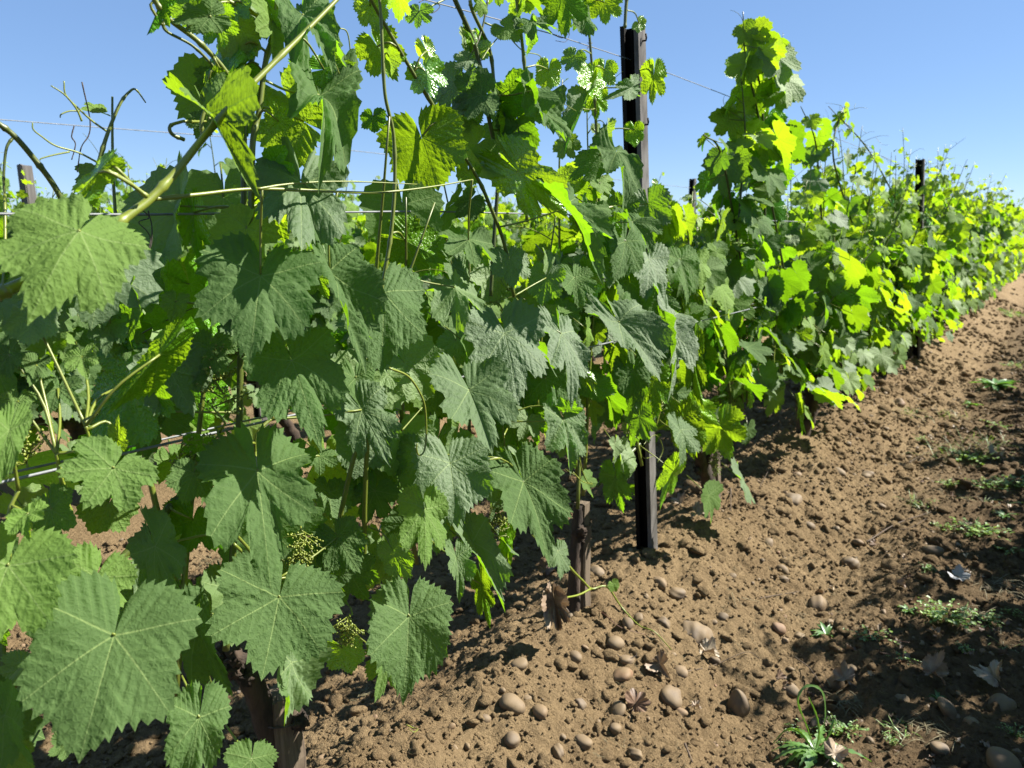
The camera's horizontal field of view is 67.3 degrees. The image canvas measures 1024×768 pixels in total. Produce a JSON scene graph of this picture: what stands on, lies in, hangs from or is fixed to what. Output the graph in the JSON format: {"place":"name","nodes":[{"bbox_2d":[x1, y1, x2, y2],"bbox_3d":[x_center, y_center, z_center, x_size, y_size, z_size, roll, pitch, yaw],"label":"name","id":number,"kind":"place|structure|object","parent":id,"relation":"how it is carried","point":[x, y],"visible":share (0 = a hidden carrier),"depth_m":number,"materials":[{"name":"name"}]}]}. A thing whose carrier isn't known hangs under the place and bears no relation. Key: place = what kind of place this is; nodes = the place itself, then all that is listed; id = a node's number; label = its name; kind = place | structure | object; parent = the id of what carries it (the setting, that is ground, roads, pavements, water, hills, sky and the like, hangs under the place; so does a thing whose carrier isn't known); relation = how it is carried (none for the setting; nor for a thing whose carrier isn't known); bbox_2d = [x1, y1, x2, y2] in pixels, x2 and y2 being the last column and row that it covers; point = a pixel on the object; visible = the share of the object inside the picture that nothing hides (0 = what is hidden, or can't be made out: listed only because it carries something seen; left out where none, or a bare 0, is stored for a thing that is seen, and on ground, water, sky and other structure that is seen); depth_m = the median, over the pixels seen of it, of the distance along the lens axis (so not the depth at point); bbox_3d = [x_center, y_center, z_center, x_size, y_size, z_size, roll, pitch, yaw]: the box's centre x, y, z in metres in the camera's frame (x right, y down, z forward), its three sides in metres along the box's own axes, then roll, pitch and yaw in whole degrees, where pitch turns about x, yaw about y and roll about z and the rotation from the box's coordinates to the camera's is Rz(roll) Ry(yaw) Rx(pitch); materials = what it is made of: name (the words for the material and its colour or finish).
{"place":"outdoors","nodes":[
{"label":"outdoors","id":0,"kind":"place"},
{"bbox_2d":[0,270,1023,767],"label":"ground","id":1,"kind":"structure","parent":0,"point":[870,712],"depth_m":2.12,"materials":[{"name":"soil"}]},
{"bbox_2d":[0,162,21,223],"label":"grapevine","id":2,"kind":"object","parent":1,"relation":"on","point":[7,182],"visible":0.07,"depth_m":5.75,"materials":[{"name":"green plant"}]},
{"bbox_2d":[17,164,36,207],"bbox_3d":[-2.675,-0.519,4.377,0.086,1.410,0.103,8,14,35],"label":"grey post","id":3,"kind":"object","parent":1,"relation":"on","point":[30,188],"visible":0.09,"depth_m":4.23,"materials":[{"name":"wood"}]},
{"bbox_2d":[7,169,112,350],"bbox_3d":[-2.853,-0.468,4.150,0.623,1.406,2.152,8,14,35],"label":"grapevine","id":4,"kind":"object","parent":1,"relation":"on","point":[21,194],"visible":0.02,"depth_m":4.10,"materials":[{"name":"green plant"}]},
{"bbox_2d":[0,140,235,502],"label":"grapevine","id":5,"kind":"object","parent":1,"relation":"on","point":[75,335],"visible":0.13,"depth_m":2.67,"materials":[{"name":"green plant"}]},
{"bbox_2d":[115,175,133,211],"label":"grapevine","id":6,"kind":"object","parent":1,"relation":"on","point":[121,187],"visible":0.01,"depth_m":6.74,"materials":[{"name":"green plant"}]},
{"bbox_2d":[96,159,189,259],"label":"grapevine","id":7,"kind":"object","parent":1,"relation":"on","point":[185,251],"visible":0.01,"depth_m":4.58,"materials":[{"name":"green plant"}]},
{"bbox_2d":[252,381,268,425],"bbox_3d":[-1.111,-0.312,3.289,0.086,1.537,0.041,8,14,35],"label":"trellis post","id":8,"kind":"object","parent":1,"relation":"on","point":[256,411],"depth_m":3.36,"materials":[{"name":"metal"}]},
{"bbox_2d":[0,119,787,198],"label":"trellis wire","id":9,"kind":"object","parent":8,"relation":"attached to","point":[192,134],"visible":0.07,"depth_m":2.79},
{"bbox_2d":[190,196,367,253],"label":"grapevine","id":10,"kind":"object","parent":1,"relation":"on","point":[360,218],"visible":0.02,"depth_m":6.10,"materials":[{"name":"green plant"}]},
{"bbox_2d":[0,0,572,767],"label":"grapevine","id":11,"kind":"object","parent":1,"relation":"on","point":[118,638],"visible":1,"depth_m":0.93,"materials":[{"name":"green plant"}]},
{"bbox_2d":[77,82,90,171],"bbox_3d":[-0.490,-0.292,0.875,0.002,0.100,0.022,8,14,35],"label":"dead tendril","id":12,"kind":"object","parent":11,"relation":"attached to","point":[89,124],"visible":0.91,"depth_m":0.88},
{"bbox_2d":[268,683,306,767],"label":"vine stake","id":13,"kind":"object","parent":1,"relation":"on","point":[290,748],"visible":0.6,"depth_m":1.18,"materials":[{"name":"wood"}]},
{"bbox_2d":[188,130,413,442],"bbox_3d":[-0.968,-0.393,3.439,1.109,1.479,0.685,-11,16,-43],"label":"grapevine","id":14,"kind":"object","parent":1,"relation":"on","point":[329,311],"visible":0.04,"depth_m":3.36,"materials":[{"name":"green plant"}]},
{"bbox_2d":[342,183,364,231],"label":"grapevine","id":15,"kind":"object","parent":1,"relation":"on","point":[354,221],"visible":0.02,"depth_m":8.60,"materials":[{"name":"green plant"}]},
{"bbox_2d":[362,194,536,367],"bbox_3d":[-0.310,-0.468,4.313,0.638,1.282,1.395,8,14,35],"label":"grapevine","id":16,"kind":"object","parent":1,"relation":"on","point":[428,277],"visible":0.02,"depth_m":4.12,"materials":[{"name":"green plant"}]},
{"bbox_2d":[451,194,518,237],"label":"grapevine","id":17,"kind":"object","parent":1,"relation":"on","point":[465,224],"visible":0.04,"depth_m":7.66,"materials":[{"name":"green plant"}]},
{"bbox_2d":[504,731,519,748],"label":"river stone","id":18,"kind":"object","parent":1,"relation":"on","point":[512,739],"visible":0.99,"depth_m":1.53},
{"bbox_2d":[499,693,525,714],"bbox_3d":[0.000,0.671,1.611,0.054,0.038,0.054,18,0,-34],"label":"river stone","id":19,"kind":"object","parent":1,"relation":"on","point":[512,702],"visible":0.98,"depth_m":1.60,"materials":[{"name":"stone"}]},
{"bbox_2d":[6,293,1023,767],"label":"soil clods","id":20,"kind":"object","parent":1,"relation":"on","point":[560,663],"visible":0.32,"depth_m":2.44,"materials":[{"name":"soil"}]},
{"bbox_2d":[10,371,1023,767],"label":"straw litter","id":21,"kind":"object","parent":1,"relation":"on","point":[810,635],"visible":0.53,"depth_m":2.16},
{"bbox_2d":[455,184,582,316],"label":"grapevine","id":22,"kind":"object","parent":1,"relation":"on","point":[515,239],"visible":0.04,"depth_m":4.87,"materials":[{"name":"green plant"}]},
{"bbox_2d":[511,657,527,669],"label":"river stone","id":23,"kind":"object","parent":1,"relation":"on","point":[520,663],"visible":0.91,"depth_m":1.70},
{"bbox_2d":[499,196,549,247],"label":"grapevine","id":24,"kind":"object","parent":1,"relation":"on","point":[526,225],"visible":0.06,"depth_m":8.02,"materials":[{"name":"green plant"}]},
{"bbox_2d":[532,704,547,719],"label":"river stone","id":25,"kind":"object","parent":1,"relation":"on","point":[540,711],"visible":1,"depth_m":1.60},
{"bbox_2d":[538,559,554,576],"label":"dry leaf","id":26,"kind":"object","parent":1,"relation":"on","point":[543,568],"visible":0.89,"depth_m":2.52,"materials":[{"name":"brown plant"}]},
{"bbox_2d":[552,743,563,759],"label":"river stone","id":27,"kind":"object","parent":1,"relation":"on","point":[558,751],"visible":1,"depth_m":1.55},
{"bbox_2d":[404,0,719,611],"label":"grapevine","id":28,"kind":"object","parent":1,"relation":"on","point":[633,308],"visible":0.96,"depth_m":1.64,"materials":[{"name":"green plant"}]},
{"bbox_2d":[569,650,581,662],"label":"river stone","id":29,"kind":"object","parent":1,"relation":"on","point":[575,656],"visible":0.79,"depth_m":1.78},
{"bbox_2d":[573,500,591,609],"bbox_3d":[0.178,0.448,1.959,0.049,0.316,0.056,8,14,35],"label":"vine stake","id":30,"kind":"object","parent":1,"relation":"on","point":[585,599],"visible":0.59,"depth_m":1.95,"materials":[{"name":"wood"}]},
{"bbox_2d":[574,734,592,749],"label":"river stone","id":31,"kind":"object","parent":1,"relation":"on","point":[584,742],"visible":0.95,"depth_m":1.59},
{"bbox_2d":[538,172,664,361],"bbox_3d":[0.613,-0.824,5.701,0.755,1.471,1.200,8,14,35],"label":"grapevine","id":32,"kind":"object","parent":1,"relation":"on","point":[655,181],"visible":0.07,"depth_m":5.61,"materials":[{"name":"green plant"}]},
{"bbox_2d":[540,566,671,649],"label":"creeping shoot","id":33,"kind":"object","parent":1,"relation":"on","point":[555,610],"visible":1,"depth_m":1.75,"materials":[{"name":"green plant"}]},
{"bbox_2d":[607,635,624,649],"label":"river stone","id":34,"kind":"object","parent":1,"relation":"on","point":[615,642],"visible":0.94,"depth_m":1.86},
{"bbox_2d":[611,700,625,715],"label":"river stone","id":35,"kind":"object","parent":1,"relation":"on","point":[618,707],"visible":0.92,"depth_m":1.71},
{"bbox_2d":[613,667,632,681],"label":"river stone","id":36,"kind":"object","parent":1,"relation":"on","point":[622,674],"visible":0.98,"depth_m":1.79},
{"bbox_2d":[619,655,634,664],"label":"river stone","id":37,"kind":"object","parent":1,"relation":"on","point":[626,659],"visible":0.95,"depth_m":1.84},
{"bbox_2d":[627,747,642,760],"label":"river stone","id":38,"kind":"object","parent":1,"relation":"on","point":[636,754],"visible":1,"depth_m":1.62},
{"bbox_2d":[625,688,650,713],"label":"dry leaf","id":39,"kind":"object","parent":1,"relation":"on","point":[638,702],"visible":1,"depth_m":1.73,"materials":[{"name":"brown plant"}]},
{"bbox_2d":[620,26,657,549],"bbox_3d":[0.364,-0.117,2.137,0.067,1.610,0.218,10,15,42],"label":"trellis post","id":40,"kind":"object","parent":1,"relation":"on","point":[633,49],"visible":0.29,"depth_m":2.01,"materials":[{"name":"metal"}]},
{"bbox_2d":[6,303,754,474],"bbox_3d":[6.026,-1.718,9.992,0.003,0.012,28.500,8,14,35],"label":"trellis wire","id":41,"kind":"object","parent":40,"relation":"attached to","point":[62,461],"visible":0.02,"depth_m":1.06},
{"bbox_2d":[0,291,820,483],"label":"trellis wire","id":42,"kind":"object","parent":40,"relation":"attached to","point":[123,453],"visible":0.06,"depth_m":0.95,"materials":[{"name":"metal"}]},
{"bbox_2d":[0,210,863,223],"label":"trellis wire","id":43,"kind":"object","parent":40,"relation":"attached to","point":[110,214],"visible":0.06,"depth_m":0.98,"materials":[{"name":"metal"}]},
{"bbox_2d":[425,0,985,196],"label":"trellis wire","id":44,"kind":"object","parent":40,"relation":"attached to","point":[619,56],"visible":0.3,"depth_m":1.80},
{"bbox_2d":[643,650,669,678],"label":"dry leaf","id":45,"kind":"object","parent":1,"relation":"on","point":[655,665],"visible":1,"depth_m":1.85,"materials":[{"name":"brown plant"}]},
{"bbox_2d":[653,576,666,589],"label":"river stone","id":46,"kind":"object","parent":1,"relation":"on","point":[661,582],"visible":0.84,"depth_m":2.13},
{"bbox_2d":[660,685,681,708],"bbox_3d":[0.379,0.740,1.821,0.058,0.038,0.065,36,23,22],"label":"river stone","id":47,"kind":"object","parent":1,"relation":"on","point":[670,695],"visible":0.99,"depth_m":1.80,"materials":[{"name":"stone"}]},
{"bbox_2d":[668,587,685,598],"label":"river stone","id":48,"kind":"object","parent":1,"relation":"on","point":[677,593],"visible":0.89,"depth_m":2.14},
{"bbox_2d":[673,665,687,677],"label":"river stone","id":49,"kind":"object","parent":1,"relation":"on","point":[681,671],"visible":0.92,"depth_m":1.88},
{"bbox_2d":[340,272,1023,767],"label":"clods","id":50,"kind":"object","parent":1,"relation":"on","point":[650,552],"visible":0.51,"depth_m":2.32,"materials":[{"name":"soil"}]},
{"bbox_2d":[687,178,696,240],"bbox_3d":[1.636,-1.087,7.080,0.065,1.559,0.041,8,14,35],"label":"trellis post","id":51,"kind":"object","parent":1,"relation":"on","point":[692,182],"visible":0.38,"depth_m":6.95,"materials":[{"name":"metal"}]},
{"bbox_2d":[681,620,713,644],"bbox_3d":[0.491,0.664,2.035,0.097,0.056,0.074,15,29,0],"label":"river stone","id":52,"kind":"object","parent":1,"relation":"on","point":[699,632],"visible":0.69,"depth_m":2.02,"materials":[{"name":"stone"}]},
{"bbox_2d":[685,502,709,518],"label":"dry leaf","id":53,"kind":"object","parent":1,"relation":"on","point":[698,508],"visible":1,"depth_m":2.55,"materials":[{"name":"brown plant"}]},
{"bbox_2d":[591,195,804,520],"bbox_3d":[0.667,-0.107,2.636,0.521,1.064,1.075,8,14,35],"label":"grapevine","id":54,"kind":"object","parent":1,"relation":"on","point":[728,288],"visible":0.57,"depth_m":2.56,"materials":[{"name":"green plant"}]},
{"bbox_2d":[699,636,719,656],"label":"dry leaf","id":55,"kind":"object","parent":1,"relation":"on","point":[706,645],"visible":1,"depth_m":1.99,"materials":[{"name":"beige plant"}]},
{"bbox_2d":[679,187,742,265],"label":"grapevine","id":56,"kind":"object","parent":1,"relation":"on","point":[694,231],"visible":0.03,"depth_m":6.89,"materials":[{"name":"green plant"}]},
{"bbox_2d":[711,451,721,508],"bbox_3d":[0.720,0.332,2.729,0.050,0.255,0.072,8,14,35],"label":"vine stake","id":57,"kind":"object","parent":1,"relation":"on","point":[717,477],"visible":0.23,"depth_m":2.71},
{"bbox_2d":[727,689,749,717],"bbox_3d":[0.555,0.790,1.893,0.059,0.096,0.051,-15,24,-2],"label":"river stone","id":58,"kind":"object","parent":1,"relation":"on","point":[738,703],"visible":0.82,"depth_m":1.87,"materials":[{"name":"stone"}]},
{"bbox_2d":[772,622,785,634],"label":"river stone","id":59,"kind":"object","parent":1,"relation":"on","point":[779,628],"visible":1,"depth_m":2.17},
{"bbox_2d":[782,683,799,697],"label":"river stone","id":60,"kind":"object","parent":1,"relation":"on","point":[792,690],"visible":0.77,"depth_m":1.97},
{"bbox_2d":[785,493,801,505],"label":"river stone","id":61,"kind":"object","parent":1,"relation":"on","point":[796,499],"visible":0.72,"depth_m":2.98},
{"bbox_2d":[694,10,901,436],"bbox_3d":[1.494,-0.560,3.712,0.673,1.681,3.400,8,14,35],"label":"grapevine","id":62,"kind":"object","parent":1,"relation":"on","point":[760,66],"visible":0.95,"depth_m":3.08,"materials":[{"name":"green plant"}]},
{"bbox_2d":[808,595,828,611],"bbox_3d":[0.947,0.681,2.378,0.054,0.055,0.086,9,15,38],"label":"river stone","id":63,"kind":"object","parent":1,"relation":"on","point":[819,603],"visible":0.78,"depth_m":2.36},
{"bbox_2d":[772,684,871,767],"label":"dandelion weed","id":64,"kind":"object","parent":1,"relation":"on","point":[810,750],"visible":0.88,"depth_m":1.72,"materials":[{"name":"plant"}]},
{"bbox_2d":[810,620,836,637],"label":"weed plant","id":65,"kind":"object","parent":1,"relation":"on","point":[823,629],"visible":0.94,"depth_m":2.20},
{"bbox_2d":[824,737,848,764],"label":"dry leaf","id":66,"kind":"object","parent":1,"relation":"on","point":[839,753],"visible":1,"depth_m":1.68,"materials":[{"name":"beige plant"}]},
{"bbox_2d":[827,674,845,690],"bbox_3d":[0.853,0.780,2.009,0.067,0.045,0.044,1,-33,-30],"label":"river stone","id":67,"kind":"object","parent":1,"relation":"on","point":[835,685],"visible":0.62,"depth_m":1.99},
{"bbox_2d":[817,678,865,718],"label":"grass tuft","id":68,"kind":"object","parent":1,"relation":"on","point":[855,700],"visible":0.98,"depth_m":1.89,"materials":[{"name":"plant"}]},
{"bbox_2d":[832,660,856,687],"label":"dry leaf","id":69,"kind":"object","parent":1,"relation":"on","point":[842,672],"visible":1,"depth_m":1.99,"materials":[{"name":"grey plant"}]},
{"bbox_2d":[823,711,869,742],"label":"weed plant","id":70,"kind":"object","parent":1,"relation":"on","point":[843,726],"visible":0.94,"depth_m":1.79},
{"bbox_2d":[841,556,859,569],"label":"river stone","id":71,"kind":"object","parent":1,"relation":"on","point":[852,563],"visible":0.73,"depth_m":2.68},
{"bbox_2d":[792,111,921,402],"bbox_3d":[1.893,-0.623,4.240,0.636,1.601,1.202,8,14,35],"label":"grapevine","id":72,"kind":"object","parent":1,"relation":"on","point":[879,355],"visible":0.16,"depth_m":4.14,"materials":[{"name":"green plant"}]},
{"bbox_2d":[715,357,1023,767],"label":"leaf litter","id":73,"kind":"object","parent":1,"relation":"on","point":[900,581],"visible":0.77,"depth_m":2.22,"materials":[{"name":"plant"}]},
{"bbox_2d":[843,625,909,644],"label":"weed plant","id":74,"kind":"object","parent":1,"relation":"on","point":[876,637],"visible":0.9,"depth_m":2.12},
{"bbox_2d":[875,711,925,746],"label":"grass tuft","id":75,"kind":"object","parent":1,"relation":"on","point":[900,728],"visible":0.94,"depth_m":1.79,"materials":[{"name":"plant"}]},
{"bbox_2d":[883,650,921,666],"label":"weed plant","id":76,"kind":"object","parent":1,"relation":"on","point":[904,661],"visible":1,"depth_m":2.00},
{"bbox_2d":[859,128,978,380],"bbox_3d":[2.516,-0.800,4.962,0.689,1.697,1.183,8,14,35],"label":"grapevine","id":77,"kind":"object","parent":1,"relation":"on","point":[926,280],"visible":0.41,"depth_m":4.72,"materials":[{"name":"green plant"}]},
{"bbox_2d":[912,159,926,359],"bbox_3d":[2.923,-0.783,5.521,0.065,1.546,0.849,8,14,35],"label":"trellis post","id":78,"kind":"object","parent":1,"relation":"on","point":[919,171],"visible":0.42,"depth_m":5.18,"materials":[{"name":"metal"}]},
{"bbox_2d":[879,157,975,341],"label":"grapevine","id":79,"kind":"object","parent":1,"relation":"on","point":[965,244],"visible":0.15,"depth_m":6.31,"materials":[{"name":"green plant"}]},
{"bbox_2d":[915,649,948,685],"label":"dry leaf","id":80,"kind":"object","parent":1,"relation":"on","point":[936,665],"visible":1,"depth_m":1.94,"materials":[{"name":"grey plant"}]},
{"bbox_2d":[922,545,943,557],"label":"river stone","id":81,"kind":"object","parent":1,"relation":"on","point":[937,551],"visible":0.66,"depth_m":2.74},
{"bbox_2d":[900,710,967,750],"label":"grass tuft","id":82,"kind":"object","parent":1,"relation":"on","point":[928,724],"visible":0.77,"depth_m":1.78,"materials":[{"name":"plant"}]},
{"bbox_2d":[901,144,970,358],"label":"grapevine","id":83,"kind":"object","parent":1,"relation":"on","point":[955,269],"visible":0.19,"depth_m":5.54,"materials":[{"name":"green plant"}]},
{"bbox_2d":[929,741,949,755],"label":"river stone","id":84,"kind":"object","parent":1,"relation":"on","point":[940,748],"visible":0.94,"depth_m":1.71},
{"bbox_2d":[902,596,983,630],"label":"weed plant","id":85,"kind":"object","parent":1,"relation":"on","point":[938,616],"visible":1,"depth_m":2.23,"materials":[{"name":"plant"}]},
{"bbox_2d":[937,697,956,719],"bbox_3d":[1.033,0.771,1.814,0.066,0.031,0.046,48,30,8],"label":"river stone","id":86,"kind":"object","parent":1,"relation":"on","point":[946,707],"visible":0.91,"depth_m":1.80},
{"bbox_2d":[945,564,970,580],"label":"bleached leaf","id":87,"kind":"object","parent":1,"relation":"on","point":[960,572],"visible":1,"depth_m":2.45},
{"bbox_2d":[903,428,1020,469],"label":"grass tuft","id":88,"kind":"object","parent":1,"relation":"on","point":[955,452],"visible":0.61,"depth_m":3.95,"materials":[{"name":"plant"}]},
{"bbox_2d":[938,165,1000,323],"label":"grapevine","id":89,"kind":"object","parent":1,"relation":"on","point":[986,244],"visible":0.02,"depth_m":7.56,"materials":[{"name":"green plant"}]},
{"bbox_2d":[941,447,999,464],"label":"weed plant","id":90,"kind":"object","parent":1,"relation":"on","point":[972,457],"visible":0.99,"depth_m":3.83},
{"bbox_2d":[935,164,1006,322],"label":"grapevine","id":91,"kind":"object","parent":1,"relation":"on","point":[976,272],"visible":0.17,"depth_m":7.16,"materials":[{"name":"green plant"}]},
{"bbox_2d":[954,603,1003,630],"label":"weed plant","id":92,"kind":"object","parent":1,"relation":"on","point":[989,619],"visible":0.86,"depth_m":2.24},
{"bbox_2d":[950,517,1013,540],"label":"weed plant","id":93,"kind":"object","parent":1,"relation":"on","point":[984,530],"visible":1,"depth_m":2.90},
{"bbox_2d":[965,191,1004,309],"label":"grapevine","id":94,"kind":"object","parent":1,"relation":"on","point":[988,263],"visible":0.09,"depth_m":8.74,"materials":[{"name":"green plant"}]},
{"bbox_2d":[968,659,1006,692],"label":"dry leaf","id":95,"kind":"object","parent":1,"relation":"on","point":[989,674],"visible":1,"depth_m":1.94,"materials":[{"name":"grey plant"}]},
{"bbox_2d":[964,476,1010,491],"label":"weed plant","id":96,"kind":"object","parent":1,"relation":"on","point":[988,481],"visible":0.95,"depth_m":3.42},
{"bbox_2d":[959,179,1023,307],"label":"grapevine","id":97,"kind":"object","parent":1,"relation":"on","point":[1004,235],"visible":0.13,"depth_m":9.37,"materials":[{"name":"green plant"}]},
{"bbox_2d":[971,190,1013,298],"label":"grapevine","id":98,"kind":"object","parent":1,"relation":"on","point":[1001,275],"visible":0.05,"depth_m":10.39,"materials":[{"name":"green plant"}]},
{"bbox_2d":[969,378,1019,392],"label":"weed plant","id":99,"kind":"object","parent":1,"relation":"on","point":[1003,383],"visible":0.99,"depth_m":5.59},
{"bbox_2d":[971,198,1023,287],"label":"grapevine","id":100,"kind":"object","parent":1,"relation":"on","point":[1011,261],"visible":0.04,"depth_m":11.59,"materials":[{"name":"green plant"}]},
{"bbox_2d":[972,572,1023,601],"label":"grass tuft","id":101,"kind":"object","parent":1,"relation":"on","point":[995,582],"visible":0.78,"depth_m":2.43,"materials":[{"name":"plant"}]},
{"bbox_2d":[988,693,1016,711],"bbox_3d":[1.192,0.783,1.877,0.064,0.037,0.058,-18,20,-15],"label":"river stone","id":102,"kind":"object","parent":1,"relation":"on","point":[1005,702],"visible":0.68,"depth_m":1.86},
{"bbox_2d":[983,202,1023,273],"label":"grapevine","id":103,"kind":"object","parent":1,"relation":"on","point":[1020,254],"visible":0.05,"depth_m":13.87,"materials":[{"name":"green plant"}]},
{"bbox_2d":[986,746,1022,767],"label":"river stone","id":104,"kind":"object","parent":1,"relation":"on","point":[998,757],"visible":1,"depth_m":1.63,"materials":[{"name":"stone"}]},
{"bbox_2d":[991,474,1023,488],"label":"weed plant","id":105,"kind":"object","parent":1,"relation":"on","point":[1021,482],"visible":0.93,"depth_m":3.42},
{"bbox_2d":[995,197,1023,288],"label":"grapevine","id":106,"kind":"object","parent":1,"relation":"on","point":[1014,250],"visible":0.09,"depth_m":12.50,"materials":[{"name":"green plant"}]},
{"bbox_2d":[0,0,1023,223],"label":"sky","id":107,"kind":"structure","parent":0,"point":[942,72],"materials":[{"name":"blue"}]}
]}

